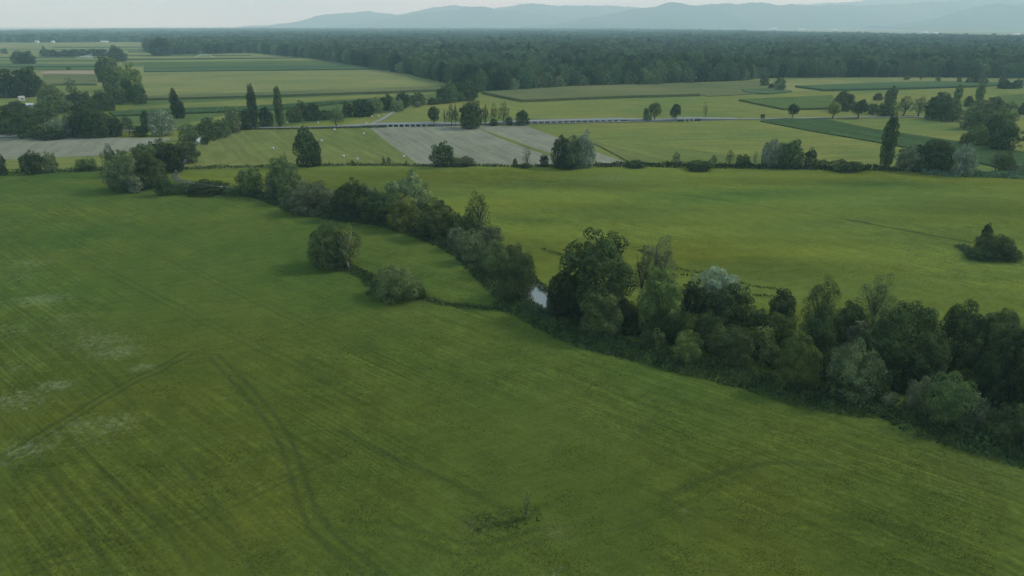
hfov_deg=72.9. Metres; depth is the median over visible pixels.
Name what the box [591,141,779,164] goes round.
field edge
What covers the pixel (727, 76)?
forest tree
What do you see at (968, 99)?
broadleaf tree
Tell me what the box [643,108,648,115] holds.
shrub
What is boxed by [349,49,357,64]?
forest tree
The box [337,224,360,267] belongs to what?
loose crowned tree
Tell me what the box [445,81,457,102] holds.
broadleaf tree
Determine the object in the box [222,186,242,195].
shrub
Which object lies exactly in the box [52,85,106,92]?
grass field
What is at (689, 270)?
tussock grass
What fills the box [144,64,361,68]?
crop field
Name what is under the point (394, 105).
shrub
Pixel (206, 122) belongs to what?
broadleaf tree
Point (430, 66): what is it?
forest tree
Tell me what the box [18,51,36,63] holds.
broadleaf tree
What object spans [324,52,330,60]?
forest tree
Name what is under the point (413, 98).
broadleaf tree
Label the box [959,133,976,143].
shrub
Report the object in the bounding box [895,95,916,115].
loose crowned tree
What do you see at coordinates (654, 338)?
shrub
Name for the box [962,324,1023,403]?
broadleaf tree
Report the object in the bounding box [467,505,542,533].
tussock grass
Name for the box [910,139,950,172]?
broadleaf tree
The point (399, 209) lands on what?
broadleaf tree
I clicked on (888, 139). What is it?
poplar tree
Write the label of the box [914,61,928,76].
forest tree
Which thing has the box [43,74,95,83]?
crop field
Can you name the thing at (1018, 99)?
crop field
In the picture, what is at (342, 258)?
shrub
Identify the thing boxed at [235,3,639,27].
hills
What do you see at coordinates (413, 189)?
broadleaf tree
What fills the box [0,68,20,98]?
broadleaf tree
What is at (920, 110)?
loose crowned tree
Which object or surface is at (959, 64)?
forest tree
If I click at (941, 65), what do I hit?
forest tree
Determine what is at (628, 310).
shrub
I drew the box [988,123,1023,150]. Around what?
broadleaf tree
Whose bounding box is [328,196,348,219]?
shrub
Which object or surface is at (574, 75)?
forest tree
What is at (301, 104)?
broadleaf tree
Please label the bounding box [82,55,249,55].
crop field
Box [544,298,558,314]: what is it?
shrub
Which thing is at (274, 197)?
hedge undergrowth
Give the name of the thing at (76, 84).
crop field
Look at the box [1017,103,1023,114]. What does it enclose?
broadleaf tree
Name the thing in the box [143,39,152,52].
broadleaf tree
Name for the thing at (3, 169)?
shrub
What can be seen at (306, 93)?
maize field
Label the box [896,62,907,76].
forest tree
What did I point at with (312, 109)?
shrub
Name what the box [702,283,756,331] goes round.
broadleaf tree
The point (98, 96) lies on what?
broadleaf tree
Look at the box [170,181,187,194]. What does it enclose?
shrub
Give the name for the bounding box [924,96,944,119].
broadleaf tree
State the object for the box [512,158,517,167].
shrub
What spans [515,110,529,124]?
broadleaf tree
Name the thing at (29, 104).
shed
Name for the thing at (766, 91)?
crop field
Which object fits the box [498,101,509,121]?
loose crowned tree
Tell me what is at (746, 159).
shrub
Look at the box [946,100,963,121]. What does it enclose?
broadleaf tree
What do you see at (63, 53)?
broadleaf tree
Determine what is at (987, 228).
broadleaf tree
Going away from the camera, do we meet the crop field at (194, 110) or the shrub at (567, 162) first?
the shrub at (567, 162)
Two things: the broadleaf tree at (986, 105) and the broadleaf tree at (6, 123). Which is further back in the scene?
the broadleaf tree at (986, 105)
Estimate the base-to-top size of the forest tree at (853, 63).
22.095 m
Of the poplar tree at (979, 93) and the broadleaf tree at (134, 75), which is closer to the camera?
the poplar tree at (979, 93)
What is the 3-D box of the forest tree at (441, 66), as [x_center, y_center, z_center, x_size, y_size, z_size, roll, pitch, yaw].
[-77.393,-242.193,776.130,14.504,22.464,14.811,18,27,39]
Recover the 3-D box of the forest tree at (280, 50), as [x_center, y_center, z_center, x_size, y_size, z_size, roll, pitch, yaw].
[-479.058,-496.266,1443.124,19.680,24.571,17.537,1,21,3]
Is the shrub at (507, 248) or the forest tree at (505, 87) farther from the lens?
the forest tree at (505, 87)
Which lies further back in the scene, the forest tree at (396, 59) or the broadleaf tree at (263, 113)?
the forest tree at (396, 59)
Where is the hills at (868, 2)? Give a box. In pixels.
[797,0,957,5]
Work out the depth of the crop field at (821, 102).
567.54 m
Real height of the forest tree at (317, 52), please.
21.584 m
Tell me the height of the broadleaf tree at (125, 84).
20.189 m
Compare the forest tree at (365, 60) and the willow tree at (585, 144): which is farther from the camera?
the forest tree at (365, 60)
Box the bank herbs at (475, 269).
[172,189,517,299]
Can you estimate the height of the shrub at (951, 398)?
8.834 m
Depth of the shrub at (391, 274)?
160.13 m
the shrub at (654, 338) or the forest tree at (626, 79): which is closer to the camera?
the shrub at (654, 338)
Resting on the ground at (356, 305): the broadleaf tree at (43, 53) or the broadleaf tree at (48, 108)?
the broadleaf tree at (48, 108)
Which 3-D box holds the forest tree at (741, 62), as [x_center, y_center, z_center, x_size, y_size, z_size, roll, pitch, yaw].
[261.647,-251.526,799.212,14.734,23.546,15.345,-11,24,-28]
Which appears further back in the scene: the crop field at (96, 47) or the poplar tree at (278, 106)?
the crop field at (96, 47)
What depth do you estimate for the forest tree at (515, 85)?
669.42 m
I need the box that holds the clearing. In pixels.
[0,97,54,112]
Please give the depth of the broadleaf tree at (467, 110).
424.41 m
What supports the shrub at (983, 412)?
on the ground at (356, 305)
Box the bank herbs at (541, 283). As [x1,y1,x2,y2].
[534,279,566,306]
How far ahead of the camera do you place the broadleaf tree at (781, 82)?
674.32 m
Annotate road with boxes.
[0,116,1023,136]
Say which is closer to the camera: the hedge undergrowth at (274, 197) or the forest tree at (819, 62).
the hedge undergrowth at (274, 197)
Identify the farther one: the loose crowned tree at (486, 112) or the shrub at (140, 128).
the loose crowned tree at (486, 112)
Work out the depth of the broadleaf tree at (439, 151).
310.82 m
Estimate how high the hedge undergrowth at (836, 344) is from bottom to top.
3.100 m
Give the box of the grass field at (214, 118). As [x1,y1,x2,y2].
[190,115,249,124]
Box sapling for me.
[520,489,531,518]
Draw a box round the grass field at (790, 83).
[639,77,1023,90]
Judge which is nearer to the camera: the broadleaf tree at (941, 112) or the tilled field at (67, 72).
the broadleaf tree at (941, 112)
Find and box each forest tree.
[276,43,282,55]
[282,44,287,55]
[291,46,297,56]
[299,47,304,57]
[316,48,321,59]
[320,47,325,59]
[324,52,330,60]
[336,48,341,62]
[341,49,348,63]
[344,51,349,63]
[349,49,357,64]
[362,56,371,66]
[386,53,394,70]
[391,53,402,72]
[394,61,403,72]
[403,56,410,73]
[407,59,412,73]
[428,61,434,78]
[435,61,447,81]
[460,64,475,80]
[470,71,479,87]
[489,72,504,90]
[499,70,511,89]
[508,78,519,89]
[520,63,533,88]
[530,76,543,88]
[535,76,548,87]
[546,74,556,87]
[555,74,565,86]
[559,63,569,85]
[569,70,580,85]
[580,70,596,85]
[600,70,616,84]
[610,63,620,84]
[623,69,637,83]
[626,64,644,84]
[638,68,652,83]
[648,67,662,83]
[654,60,667,83]
[663,73,675,82]
[669,62,681,82]
[680,68,696,82]
[690,67,702,81]
[696,61,711,81]
[706,70,715,81]
[720,66,732,80]
[735,59,746,80]
[741,68,749,79]
[745,65,754,79]
[750,68,758,78]
[751,63,758,77]
[777,64,786,77]
[786,57,798,77]
[797,64,806,76]
[805,59,817,77]
[811,58,822,77]
[817,64,831,77]
[826,60,836,76]
[835,62,847,76]
[845,58,858,76]
[854,60,864,76]
[862,59,876,76]
[866,57,880,76]
[877,64,890,76]
[888,64,899,76]
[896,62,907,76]
[903,61,914,76]
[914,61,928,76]
[927,63,938,76]
[935,61,945,76]
[939,61,955,77]
[952,59,966,77]
[976,62,991,77]
[990,61,1003,77]
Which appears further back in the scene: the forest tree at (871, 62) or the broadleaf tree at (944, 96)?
the forest tree at (871, 62)
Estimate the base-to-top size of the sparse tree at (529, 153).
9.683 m
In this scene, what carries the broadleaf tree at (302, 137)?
on the hay field at (254, 147)
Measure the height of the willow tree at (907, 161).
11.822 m
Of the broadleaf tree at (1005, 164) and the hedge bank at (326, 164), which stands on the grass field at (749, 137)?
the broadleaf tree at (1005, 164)
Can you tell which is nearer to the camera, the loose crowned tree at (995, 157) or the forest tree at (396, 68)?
the loose crowned tree at (995, 157)
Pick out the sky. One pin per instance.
(13, 13)
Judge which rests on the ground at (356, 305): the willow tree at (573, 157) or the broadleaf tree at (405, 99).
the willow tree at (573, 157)
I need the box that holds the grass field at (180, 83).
[0,42,452,106]
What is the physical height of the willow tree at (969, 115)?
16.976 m
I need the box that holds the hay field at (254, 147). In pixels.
[185,127,417,168]
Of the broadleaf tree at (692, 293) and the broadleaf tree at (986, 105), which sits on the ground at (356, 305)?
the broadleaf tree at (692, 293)
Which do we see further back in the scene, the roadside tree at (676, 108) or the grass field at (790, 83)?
the grass field at (790, 83)
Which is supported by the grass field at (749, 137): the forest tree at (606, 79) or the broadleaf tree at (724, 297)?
the forest tree at (606, 79)
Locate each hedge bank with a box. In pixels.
[5,165,108,173]
[183,161,597,169]
[595,160,954,172]
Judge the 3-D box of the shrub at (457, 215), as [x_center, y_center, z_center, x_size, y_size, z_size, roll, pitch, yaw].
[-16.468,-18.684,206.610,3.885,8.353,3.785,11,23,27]
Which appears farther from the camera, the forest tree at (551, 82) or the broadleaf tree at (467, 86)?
the forest tree at (551, 82)
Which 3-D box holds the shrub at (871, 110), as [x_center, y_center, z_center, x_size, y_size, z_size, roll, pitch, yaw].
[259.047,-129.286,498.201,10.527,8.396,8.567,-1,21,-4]
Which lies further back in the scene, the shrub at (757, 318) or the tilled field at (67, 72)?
the tilled field at (67, 72)
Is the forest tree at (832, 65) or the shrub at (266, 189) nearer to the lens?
the shrub at (266, 189)
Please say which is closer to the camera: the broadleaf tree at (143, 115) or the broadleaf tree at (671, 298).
the broadleaf tree at (671, 298)
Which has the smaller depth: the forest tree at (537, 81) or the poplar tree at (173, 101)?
the poplar tree at (173, 101)
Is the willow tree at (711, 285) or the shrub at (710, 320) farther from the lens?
the willow tree at (711, 285)
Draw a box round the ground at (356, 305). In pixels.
[0,27,1023,575]
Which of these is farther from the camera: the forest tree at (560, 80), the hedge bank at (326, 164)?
the forest tree at (560, 80)
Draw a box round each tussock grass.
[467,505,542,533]
[541,248,561,254]
[675,267,705,273]
[738,281,789,290]
[749,293,775,297]
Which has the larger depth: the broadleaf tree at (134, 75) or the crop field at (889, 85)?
the crop field at (889, 85)
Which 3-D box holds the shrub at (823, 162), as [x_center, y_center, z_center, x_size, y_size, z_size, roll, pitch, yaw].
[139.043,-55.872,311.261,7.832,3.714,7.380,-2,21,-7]
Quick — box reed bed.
[919,166,1023,178]
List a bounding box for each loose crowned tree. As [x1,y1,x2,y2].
[63,77,76,94]
[99,143,114,163]
[120,115,133,135]
[329,106,344,125]
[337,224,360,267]
[446,103,454,125]
[453,105,458,123]
[461,190,491,229]
[482,104,488,125]
[489,103,498,118]
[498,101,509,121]
[635,242,654,304]
[644,234,677,305]
[671,152,679,164]
[709,154,717,165]
[725,149,735,163]
[800,274,841,334]
[854,272,896,334]
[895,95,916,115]
[911,95,926,115]
[989,149,1002,170]
[1001,100,1018,111]
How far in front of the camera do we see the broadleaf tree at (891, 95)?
547.57 m
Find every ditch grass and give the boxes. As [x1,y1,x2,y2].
[335,264,374,285]
[365,291,522,312]
[953,243,1023,261]
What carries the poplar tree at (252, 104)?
on the ground at (356, 305)
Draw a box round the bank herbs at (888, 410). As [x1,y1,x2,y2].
[492,296,1023,468]
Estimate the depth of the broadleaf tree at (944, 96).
526.45 m
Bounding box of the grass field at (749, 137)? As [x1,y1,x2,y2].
[1,75,1023,174]
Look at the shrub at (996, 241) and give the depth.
188.79 m
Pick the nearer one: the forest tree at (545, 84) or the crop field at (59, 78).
the forest tree at (545, 84)
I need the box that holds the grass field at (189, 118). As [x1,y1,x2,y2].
[102,91,464,128]
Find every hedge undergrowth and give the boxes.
[230,184,536,282]
[554,306,1023,424]
[573,303,1012,399]
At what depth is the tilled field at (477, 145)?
378.33 m
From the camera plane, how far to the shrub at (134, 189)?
264.27 m
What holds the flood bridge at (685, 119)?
on the grass field at (749, 137)
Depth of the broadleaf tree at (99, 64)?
784.34 m
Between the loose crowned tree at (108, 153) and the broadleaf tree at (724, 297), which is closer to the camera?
the broadleaf tree at (724, 297)
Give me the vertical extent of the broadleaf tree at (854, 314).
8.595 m
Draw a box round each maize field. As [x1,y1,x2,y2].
[145,85,446,100]
[482,84,699,101]
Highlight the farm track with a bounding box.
[372,111,395,122]
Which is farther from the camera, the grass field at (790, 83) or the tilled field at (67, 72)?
the tilled field at (67, 72)
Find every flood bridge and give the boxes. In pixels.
[333,122,469,127]
[479,118,653,124]
[635,117,739,121]
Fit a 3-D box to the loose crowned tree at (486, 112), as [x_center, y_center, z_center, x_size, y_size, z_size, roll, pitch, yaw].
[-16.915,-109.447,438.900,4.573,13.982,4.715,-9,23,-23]
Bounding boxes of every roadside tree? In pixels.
[427,106,439,125]
[648,102,662,119]
[670,104,680,118]
[788,103,799,117]
[828,101,841,117]
[850,101,868,117]
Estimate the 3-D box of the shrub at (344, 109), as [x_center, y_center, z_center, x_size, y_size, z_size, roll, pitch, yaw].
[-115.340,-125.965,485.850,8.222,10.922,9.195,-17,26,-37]
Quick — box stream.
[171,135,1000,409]
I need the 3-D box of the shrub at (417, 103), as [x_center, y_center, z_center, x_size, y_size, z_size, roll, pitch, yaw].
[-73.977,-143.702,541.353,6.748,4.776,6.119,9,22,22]
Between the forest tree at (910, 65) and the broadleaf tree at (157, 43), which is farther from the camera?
the broadleaf tree at (157, 43)
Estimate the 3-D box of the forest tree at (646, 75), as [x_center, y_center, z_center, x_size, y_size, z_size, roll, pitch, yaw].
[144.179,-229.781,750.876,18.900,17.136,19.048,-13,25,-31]
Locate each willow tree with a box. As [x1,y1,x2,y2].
[42,117,71,138]
[60,111,79,136]
[99,151,148,192]
[147,108,176,136]
[224,106,241,133]
[279,178,335,216]
[305,220,360,272]
[561,134,581,168]
[571,129,596,168]
[689,265,742,312]
[760,138,782,166]
[771,329,823,390]
[823,337,889,404]
[893,144,924,171]
[950,143,979,176]
[958,102,990,129]
[967,123,989,145]
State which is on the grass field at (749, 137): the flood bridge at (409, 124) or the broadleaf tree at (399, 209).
the flood bridge at (409, 124)
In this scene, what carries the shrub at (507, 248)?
on the ground at (356, 305)
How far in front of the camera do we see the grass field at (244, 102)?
580.00 m
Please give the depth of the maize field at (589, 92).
625.22 m
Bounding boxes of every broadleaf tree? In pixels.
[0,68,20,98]
[0,105,21,134]
[4,69,36,97]
[9,52,24,63]
[10,107,49,138]
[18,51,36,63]
[18,149,42,174]
[19,65,42,95]
[32,74,45,88]
[33,100,58,118]
[35,84,66,105]
[38,49,50,56]
[42,151,58,172]
[48,49,60,56]
[53,96,74,113]
[57,50,70,56]
[64,89,89,108]
[66,49,80,56]
[68,106,91,137]
[77,97,100,113]
[79,49,87,55]
[80,107,102,137]
[87,48,97,55]
[90,90,111,110]
[90,108,112,137]
[94,55,114,80]
[96,48,107,55]
[96,64,122,87]
[104,83,127,104]
[105,47,127,61]
[108,57,121,79]
[108,115,122,136]
[111,149,133,173]
[117,61,143,94]
[120,78,135,102]
[127,84,147,103]
[129,143,157,168]
[133,151,168,189]
[139,110,153,131]
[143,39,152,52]
[148,137,170,161]
[149,38,171,55]
[155,143,185,172]
[174,139,200,163]
[195,117,221,140]
[235,109,253,129]
[258,106,273,126]
[264,157,300,194]
[274,169,306,201]
[292,125,316,167]
[296,100,306,118]
[307,139,322,166]
[334,177,369,221]
[346,99,375,116]
[358,191,394,224]
[367,97,381,110]
[379,94,392,110]
[384,169,432,218]
[385,192,418,232]
[396,92,410,108]
[409,92,426,104]
[413,197,457,238]
[428,141,454,166]
[435,86,450,102]
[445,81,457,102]
[455,78,479,100]
[459,100,484,129]
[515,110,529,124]
[539,154,548,166]
[547,263,580,320]
[550,135,568,167]
[559,227,637,320]
[637,265,683,336]
[679,278,708,318]
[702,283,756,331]
[768,289,796,321]
[773,77,785,89]
[778,139,804,168]
[797,303,840,366]
[804,147,817,166]
[832,300,870,343]
[833,91,855,111]
[856,318,909,389]
[867,300,947,374]
[875,103,895,115]
[884,85,898,105]
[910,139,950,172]
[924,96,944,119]
[931,141,956,168]
[933,298,989,372]
[934,92,953,104]
[934,99,952,121]
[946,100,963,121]
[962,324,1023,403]
[963,95,974,106]
[963,312,1008,367]
[970,73,981,82]
[973,109,999,129]
[976,99,996,110]
[978,222,993,244]
[983,115,1008,145]
[984,307,1021,345]
[988,97,1004,109]
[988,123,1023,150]
[990,108,1020,128]
[996,151,1015,171]
[997,78,1010,88]
[1010,325,1023,349]
[1014,78,1023,88]
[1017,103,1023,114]
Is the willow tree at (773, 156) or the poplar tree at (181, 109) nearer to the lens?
the willow tree at (773, 156)
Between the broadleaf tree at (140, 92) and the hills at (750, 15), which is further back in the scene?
the hills at (750, 15)
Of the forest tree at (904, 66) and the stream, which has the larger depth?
the forest tree at (904, 66)
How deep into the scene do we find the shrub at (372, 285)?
163.64 m
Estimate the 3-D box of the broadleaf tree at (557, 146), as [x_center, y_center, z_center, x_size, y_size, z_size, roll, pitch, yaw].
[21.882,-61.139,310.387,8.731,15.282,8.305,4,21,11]
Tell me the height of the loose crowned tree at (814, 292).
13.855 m
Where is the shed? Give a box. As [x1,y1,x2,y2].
[25,103,33,106]
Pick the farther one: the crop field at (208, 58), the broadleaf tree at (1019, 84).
the crop field at (208, 58)
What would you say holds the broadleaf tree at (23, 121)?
on the grass field at (749, 137)
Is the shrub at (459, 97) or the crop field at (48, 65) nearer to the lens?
the shrub at (459, 97)
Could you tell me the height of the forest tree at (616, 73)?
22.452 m
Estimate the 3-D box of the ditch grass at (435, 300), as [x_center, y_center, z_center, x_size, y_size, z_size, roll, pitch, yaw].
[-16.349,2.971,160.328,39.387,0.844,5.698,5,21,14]
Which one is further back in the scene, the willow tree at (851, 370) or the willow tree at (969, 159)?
the willow tree at (969, 159)
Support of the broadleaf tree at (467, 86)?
on the grass field at (749, 137)
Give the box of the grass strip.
[481,130,556,157]
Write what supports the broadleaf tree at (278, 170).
on the ground at (356, 305)
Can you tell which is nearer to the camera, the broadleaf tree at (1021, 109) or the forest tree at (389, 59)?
the broadleaf tree at (1021, 109)
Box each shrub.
[0,48,7,53]
[0,154,7,174]
[2,101,31,112]
[31,128,69,139]
[73,157,96,170]
[100,97,114,110]
[127,177,142,192]
[130,125,147,136]
[153,171,173,195]
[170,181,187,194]
[177,122,198,141]
[184,179,229,196]
[200,137,208,144]
[214,118,231,137]
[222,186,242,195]
[234,167,263,196]
[264,175,279,198]
[285,106,301,121]
[302,103,320,120]
[319,110,334,119]
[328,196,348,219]
[333,248,350,266]
[341,100,351,116]
[364,187,379,215]
[369,276,388,296]
[370,264,423,304]
[372,101,383,113]
[388,278,409,299]
[389,98,403,111]
[410,286,426,298]
[414,101,420,106]
[427,97,438,104]
[446,227,465,249]
[450,156,475,166]
[451,212,463,232]
[454,91,465,101]
[457,228,486,262]
[459,213,484,241]
[473,225,504,248]
[478,239,509,276]
[489,118,497,125]
[497,244,537,300]
[504,242,521,263]
[505,117,512,124]
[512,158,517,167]
[516,252,535,271]
[519,162,531,167]
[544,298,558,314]
[551,154,575,169]
[579,284,623,339]
[612,297,639,325]
[624,159,646,167]
[639,326,667,351]
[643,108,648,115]
[643,114,651,120]
[650,305,686,342]
[668,329,704,363]
[681,310,698,334]
[685,159,714,171]
[694,308,724,348]
[703,324,756,366]
[735,154,751,166]
[740,306,771,336]
[749,326,774,350]
[756,339,781,369]
[760,75,769,84]
[763,309,797,343]
[814,159,830,167]
[816,346,846,385]
[828,159,863,171]
[842,319,868,346]
[864,103,878,114]
[864,364,892,402]
[873,93,883,100]
[877,391,898,405]
[898,352,930,389]
[903,375,938,411]
[915,370,980,430]
[919,337,951,379]
[956,391,991,429]
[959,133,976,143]
[964,247,993,260]
[970,232,1017,260]
[980,78,988,83]
[985,402,1023,446]
[994,247,1023,261]
[1006,83,1014,88]
[1007,162,1023,174]
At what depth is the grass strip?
371.92 m
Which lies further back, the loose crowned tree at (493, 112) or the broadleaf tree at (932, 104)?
the broadleaf tree at (932, 104)
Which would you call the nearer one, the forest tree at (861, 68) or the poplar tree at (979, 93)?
the poplar tree at (979, 93)
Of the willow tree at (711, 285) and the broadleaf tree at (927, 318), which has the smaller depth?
the broadleaf tree at (927, 318)
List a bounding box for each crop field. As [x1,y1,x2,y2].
[0,57,127,57]
[0,60,96,61]
[0,64,94,66]
[0,67,96,69]
[1,49,143,49]
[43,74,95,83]
[53,47,142,47]
[53,83,96,84]
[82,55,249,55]
[109,100,364,116]
[122,60,342,65]
[124,57,295,59]
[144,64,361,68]
[144,67,380,71]
[645,81,791,96]
[739,95,833,109]
[741,88,791,94]
[760,118,1023,168]
[795,81,1016,90]
[997,94,1023,108]
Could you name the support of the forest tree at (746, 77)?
on the grass field at (749, 137)
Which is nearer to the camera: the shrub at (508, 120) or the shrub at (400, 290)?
the shrub at (400, 290)
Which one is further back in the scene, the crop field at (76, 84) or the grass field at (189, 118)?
the crop field at (76, 84)
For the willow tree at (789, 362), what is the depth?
119.69 m
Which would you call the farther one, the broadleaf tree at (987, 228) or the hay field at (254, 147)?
the hay field at (254, 147)
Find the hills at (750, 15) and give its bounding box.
[523,0,1023,28]
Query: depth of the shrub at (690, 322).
138.72 m
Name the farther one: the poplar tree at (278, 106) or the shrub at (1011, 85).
the shrub at (1011, 85)
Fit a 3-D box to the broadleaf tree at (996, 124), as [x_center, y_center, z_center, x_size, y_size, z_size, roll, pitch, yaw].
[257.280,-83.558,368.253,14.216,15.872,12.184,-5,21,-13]
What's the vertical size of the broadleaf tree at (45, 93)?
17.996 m
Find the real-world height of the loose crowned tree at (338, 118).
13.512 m
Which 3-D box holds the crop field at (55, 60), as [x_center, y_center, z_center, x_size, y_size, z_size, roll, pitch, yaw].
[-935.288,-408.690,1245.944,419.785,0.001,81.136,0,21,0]
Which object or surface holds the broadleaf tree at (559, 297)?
on the ground at (356, 305)
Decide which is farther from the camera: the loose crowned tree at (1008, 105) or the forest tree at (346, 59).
the forest tree at (346, 59)
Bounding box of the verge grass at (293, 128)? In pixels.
[249,125,385,129]
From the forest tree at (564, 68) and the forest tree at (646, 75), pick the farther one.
the forest tree at (646, 75)
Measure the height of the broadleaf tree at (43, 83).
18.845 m
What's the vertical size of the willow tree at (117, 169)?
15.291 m
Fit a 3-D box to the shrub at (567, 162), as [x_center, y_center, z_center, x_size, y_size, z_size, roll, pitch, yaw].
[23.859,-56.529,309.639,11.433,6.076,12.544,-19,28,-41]
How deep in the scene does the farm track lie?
478.12 m
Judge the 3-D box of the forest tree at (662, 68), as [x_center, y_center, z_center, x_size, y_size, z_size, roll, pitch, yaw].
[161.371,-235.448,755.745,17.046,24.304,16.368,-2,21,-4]
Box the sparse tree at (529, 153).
[522,148,531,164]
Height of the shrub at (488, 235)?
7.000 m
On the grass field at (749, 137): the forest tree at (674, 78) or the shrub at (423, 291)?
the forest tree at (674, 78)
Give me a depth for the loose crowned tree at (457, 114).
438.54 m
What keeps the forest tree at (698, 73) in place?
on the grass field at (749, 137)
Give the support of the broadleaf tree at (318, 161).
on the hay field at (254, 147)
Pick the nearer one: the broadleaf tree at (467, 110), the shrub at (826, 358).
the shrub at (826, 358)
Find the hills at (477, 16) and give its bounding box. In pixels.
[324,6,571,27]
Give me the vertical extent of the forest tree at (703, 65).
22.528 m
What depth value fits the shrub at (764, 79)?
728.23 m
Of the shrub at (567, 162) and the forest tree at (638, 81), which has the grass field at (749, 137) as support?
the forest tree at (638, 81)
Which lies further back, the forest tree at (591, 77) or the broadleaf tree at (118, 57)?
the broadleaf tree at (118, 57)
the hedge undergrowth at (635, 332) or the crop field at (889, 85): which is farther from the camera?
the crop field at (889, 85)
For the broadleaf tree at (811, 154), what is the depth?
309.99 m
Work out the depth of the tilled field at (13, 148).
368.76 m
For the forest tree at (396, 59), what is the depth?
934.27 m
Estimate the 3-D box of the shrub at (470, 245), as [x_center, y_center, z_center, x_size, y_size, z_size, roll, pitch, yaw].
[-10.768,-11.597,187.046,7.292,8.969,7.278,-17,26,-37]
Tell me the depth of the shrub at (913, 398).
114.21 m
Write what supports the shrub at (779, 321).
on the ground at (356, 305)
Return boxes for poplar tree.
[168,87,179,117]
[176,100,184,117]
[246,84,258,127]
[273,86,283,126]
[879,111,899,167]
[953,83,963,102]
[974,81,985,103]
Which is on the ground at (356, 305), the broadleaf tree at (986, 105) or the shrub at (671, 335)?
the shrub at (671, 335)
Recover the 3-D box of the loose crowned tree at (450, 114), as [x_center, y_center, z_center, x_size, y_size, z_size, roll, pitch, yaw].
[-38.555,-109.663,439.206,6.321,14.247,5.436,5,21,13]
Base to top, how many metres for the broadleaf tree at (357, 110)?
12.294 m
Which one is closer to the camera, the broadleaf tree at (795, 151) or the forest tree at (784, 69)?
the broadleaf tree at (795, 151)
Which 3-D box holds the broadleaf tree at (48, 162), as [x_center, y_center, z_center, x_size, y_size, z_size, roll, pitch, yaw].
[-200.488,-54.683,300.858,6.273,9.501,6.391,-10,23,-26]
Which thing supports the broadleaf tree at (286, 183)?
on the ground at (356, 305)
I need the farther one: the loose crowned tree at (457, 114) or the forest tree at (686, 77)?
the forest tree at (686, 77)
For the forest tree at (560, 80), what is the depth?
697.95 m
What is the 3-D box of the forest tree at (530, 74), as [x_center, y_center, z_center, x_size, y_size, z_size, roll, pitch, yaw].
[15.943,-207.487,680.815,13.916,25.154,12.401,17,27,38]
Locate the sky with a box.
[0,0,863,26]
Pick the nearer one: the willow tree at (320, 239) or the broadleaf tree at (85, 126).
the willow tree at (320, 239)
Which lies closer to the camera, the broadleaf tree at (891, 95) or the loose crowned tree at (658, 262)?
the loose crowned tree at (658, 262)
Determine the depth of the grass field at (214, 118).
464.34 m
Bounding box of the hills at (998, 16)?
[863,3,1023,29]
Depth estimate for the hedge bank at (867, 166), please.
310.20 m
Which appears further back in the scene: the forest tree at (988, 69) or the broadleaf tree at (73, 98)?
the forest tree at (988, 69)
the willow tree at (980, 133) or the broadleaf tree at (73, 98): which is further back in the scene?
the broadleaf tree at (73, 98)
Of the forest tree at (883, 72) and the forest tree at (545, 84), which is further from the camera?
the forest tree at (883, 72)
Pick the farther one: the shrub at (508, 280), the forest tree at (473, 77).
the forest tree at (473, 77)
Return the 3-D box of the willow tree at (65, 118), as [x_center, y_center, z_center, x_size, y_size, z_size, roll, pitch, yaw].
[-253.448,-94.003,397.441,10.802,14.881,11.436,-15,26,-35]
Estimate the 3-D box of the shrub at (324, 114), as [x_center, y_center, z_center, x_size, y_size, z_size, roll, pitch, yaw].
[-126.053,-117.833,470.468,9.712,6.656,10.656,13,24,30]
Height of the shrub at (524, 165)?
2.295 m
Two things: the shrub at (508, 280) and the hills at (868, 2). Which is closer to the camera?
the shrub at (508, 280)
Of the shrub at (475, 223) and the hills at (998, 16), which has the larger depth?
the hills at (998, 16)
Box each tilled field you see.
[0,137,169,159]
[40,71,94,73]
[368,125,624,164]
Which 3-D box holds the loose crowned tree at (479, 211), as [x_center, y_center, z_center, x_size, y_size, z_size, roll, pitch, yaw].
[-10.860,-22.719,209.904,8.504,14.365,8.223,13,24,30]
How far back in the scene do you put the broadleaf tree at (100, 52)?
1430.99 m
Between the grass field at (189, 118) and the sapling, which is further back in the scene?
the grass field at (189, 118)
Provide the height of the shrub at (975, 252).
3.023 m
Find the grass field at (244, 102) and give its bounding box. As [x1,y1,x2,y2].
[123,92,437,108]
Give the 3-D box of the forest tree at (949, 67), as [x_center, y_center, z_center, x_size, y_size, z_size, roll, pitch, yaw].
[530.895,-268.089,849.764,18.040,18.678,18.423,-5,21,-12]
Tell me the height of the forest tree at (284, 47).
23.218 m
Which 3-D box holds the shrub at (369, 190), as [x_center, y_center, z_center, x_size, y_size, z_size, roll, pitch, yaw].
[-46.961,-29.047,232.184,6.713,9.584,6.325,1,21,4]
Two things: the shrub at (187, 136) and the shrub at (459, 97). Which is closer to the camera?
the shrub at (187, 136)
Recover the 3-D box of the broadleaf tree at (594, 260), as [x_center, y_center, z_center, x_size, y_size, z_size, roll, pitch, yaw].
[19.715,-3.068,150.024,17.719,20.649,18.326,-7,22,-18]

